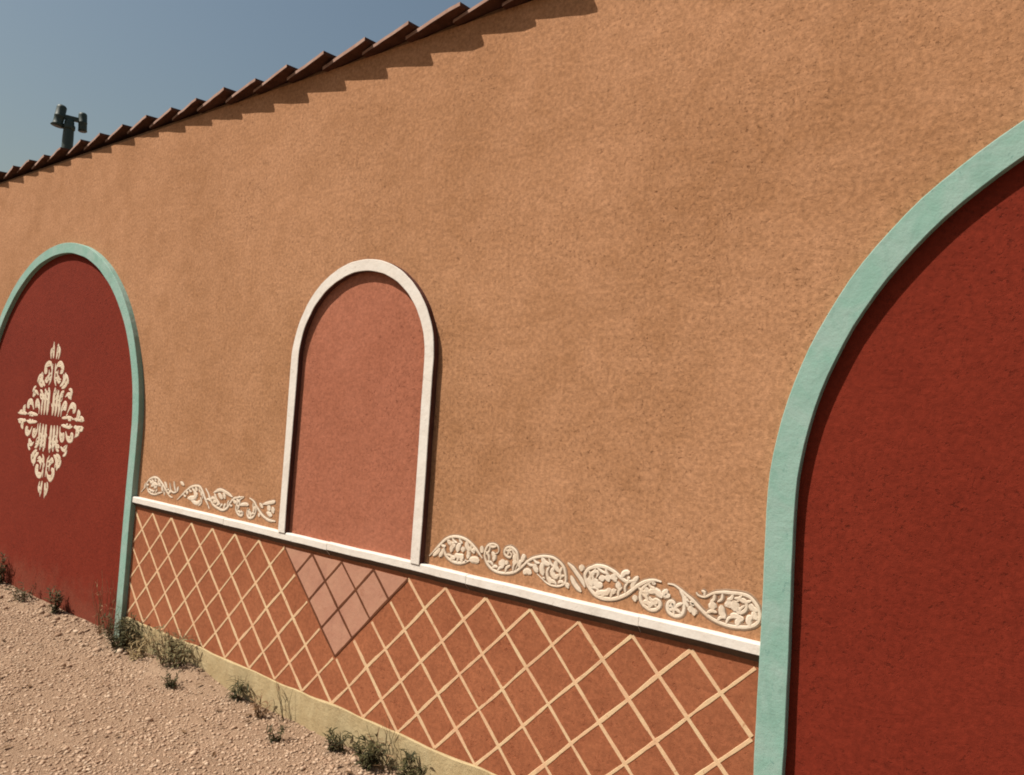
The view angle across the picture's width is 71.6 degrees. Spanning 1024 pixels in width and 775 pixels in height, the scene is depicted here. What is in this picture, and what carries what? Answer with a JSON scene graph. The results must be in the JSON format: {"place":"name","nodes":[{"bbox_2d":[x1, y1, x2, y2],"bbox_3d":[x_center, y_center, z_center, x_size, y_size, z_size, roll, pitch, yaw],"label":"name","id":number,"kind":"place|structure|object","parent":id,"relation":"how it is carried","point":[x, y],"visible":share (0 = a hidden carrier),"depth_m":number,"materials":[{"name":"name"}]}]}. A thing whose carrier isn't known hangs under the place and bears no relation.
{"place":"outdoors","nodes":[
{"label":"outdoors","id":0,"kind":"place"},
{"bbox_2d":[0,581,400,774],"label":"ground","id":1,"kind":"structure","parent":0,"point":[187,685],"depth_m":3.50,"materials":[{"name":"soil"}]},
{"bbox_2d":[0,552,7,582],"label":"weed","id":2,"kind":"object","parent":1,"relation":"on","point":[3,569],"visible":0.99,"depth_m":5.64,"materials":[{"name":"green plant"}]},
{"bbox_2d":[4,582,35,602],"bbox_3d":[-3.653,1.521,5.285,0.337,0.140,0.162,2,-3,35],"label":"weed","id":3,"kind":"object","parent":1,"relation":"on","point":[24,593],"visible":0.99,"depth_m":5.27,"materials":[{"name":"green plant"}]},
{"bbox_2d":[45,586,64,613],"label":"weed","id":4,"kind":"object","parent":1,"relation":"on","point":[58,600],"visible":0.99,"depth_m":5.02,"materials":[{"name":"green plant"}]},
{"bbox_2d":[92,572,116,635],"bbox_3d":[-2.682,1.422,4.658,0.243,0.403,0.132,0,-4,56],"label":"dry weed","id":5,"kind":"object","parent":1,"relation":"on","point":[99,628],"visible":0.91,"depth_m":4.66,"materials":[{"name":"brown plant"}]},
{"bbox_2d":[100,606,150,653],"bbox_3d":[-2.434,1.519,4.413,0.388,0.243,0.183,2,-3,35],"label":"weed clump","id":6,"kind":"object","parent":1,"relation":"on","point":[122,638],"visible":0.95,"depth_m":4.42,"materials":[{"name":"green plant"}]},
{"bbox_2d":[121,634,153,660],"bbox_3d":[-2.265,1.579,4.305,0.223,0.160,0.175,2,-3,35],"label":"dry weed","id":7,"kind":"object","parent":1,"relation":"on","point":[137,654],"visible":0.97,"depth_m":4.31,"materials":[{"name":"plant"}]},
{"bbox_2d":[144,624,195,668],"bbox_3d":[-2.011,1.517,4.123,0.440,0.210,0.178,2,-3,35],"label":"weed clump","id":8,"kind":"object","parent":1,"relation":"on","point":[174,658],"visible":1,"depth_m":4.12,"materials":[{"name":"grey plant"}]},
{"bbox_2d":[161,670,180,688],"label":"weed","id":9,"kind":"object","parent":1,"relation":"on","point":[169,683],"visible":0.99,"depth_m":3.88,"materials":[{"name":"green plant"}]},
{"bbox_2d":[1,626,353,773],"bbox_3d":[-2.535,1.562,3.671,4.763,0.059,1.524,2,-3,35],"label":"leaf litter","id":10,"kind":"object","parent":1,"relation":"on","point":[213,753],"visible":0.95,"depth_m":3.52,"materials":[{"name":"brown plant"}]},
{"bbox_2d":[0,584,387,774],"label":"rubble","id":11,"kind":"object","parent":1,"relation":"on","point":[149,719],"visible":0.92,"depth_m":4.51,"materials":[{"name":"stone"}]},
{"bbox_2d":[224,675,248,700],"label":"weed","id":12,"kind":"object","parent":1,"relation":"on","point":[235,694],"visible":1,"depth_m":3.79,"materials":[{"name":"green plant"}]},
{"bbox_2d":[250,692,271,717],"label":"weed","id":13,"kind":"object","parent":1,"relation":"on","point":[256,708],"visible":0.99,"depth_m":3.60,"materials":[{"name":"brown plant"}]},
{"bbox_2d":[266,723,287,742],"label":"weed","id":14,"kind":"object","parent":1,"relation":"on","point":[273,736],"visible":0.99,"depth_m":3.36,"materials":[{"name":"green plant"}]},
{"bbox_2d":[273,682,291,722],"bbox_3d":[-1.166,1.591,3.590,0.105,0.194,0.122,4,-2,-15],"label":"grass stalk","id":15,"kind":"object","parent":1,"relation":"on","point":[281,708],"depth_m":3.57,"materials":[{"name":"beige plant"}]},
{"bbox_2d":[323,727,349,752],"bbox_3d":[-0.837,1.647,3.304,0.157,0.116,0.128,2,-3,35],"label":"weed","id":16,"kind":"object","parent":1,"relation":"on","point":[331,737],"visible":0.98,"depth_m":3.30,"materials":[{"name":"green plant"}]},
{"bbox_2d":[345,731,387,771],"bbox_3d":[-0.657,1.626,3.188,0.132,0.162,0.245,5,-3,-36],"label":"weed clump","id":17,"kind":"object","parent":1,"relation":"on","point":[369,757],"visible":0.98,"depth_m":3.16,"materials":[{"name":"green plant"}]},
{"bbox_2d":[394,748,430,774],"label":"weed","id":18,"kind":"object","parent":1,"relation":"on","point":[405,766],"visible":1,"depth_m":3.05,"materials":[{"name":"green plant"}]},
{"bbox_2d":[0,0,1023,774],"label":"courtyard wall","id":19,"kind":"structure","parent":1,"relation":"on","point":[558,388],"depth_m":2.80,"materials":[{"name":"orange paint"}]},
{"bbox_2d":[50,104,86,148],"bbox_3d":[-4.825,-0.641,7.419,0.334,4.664,0.127,5,-3,-33],"label":"twin floodlight","id":20,"kind":"object","parent":19,"relation":"on","point":[67,126],"visible":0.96,"depth_m":7.47,"materials":[{"name":"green metal"}]},
{"bbox_2d":[278,259,438,564],"bbox_3d":[-0.756,0.076,3.482,1.007,1.410,0.065,2,-3,35],"label":"blind window","id":21,"kind":"structure","parent":19,"relation":"in","point":[365,356],"depth_m":3.45,"materials":[{"name":"white paint"}]},
{"bbox_2d":[0,0,482,171],"label":"sky","id":22,"kind":"structure","parent":0,"point":[116,63],"materials":[{"name":"blue"}]},
{"bbox_2d":[366,718,401,773],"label":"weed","id":23,"kind":"object","parent":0,"point":[387,750],"depth_m":3.13,"materials":[{"name":"plant"}]}
]}

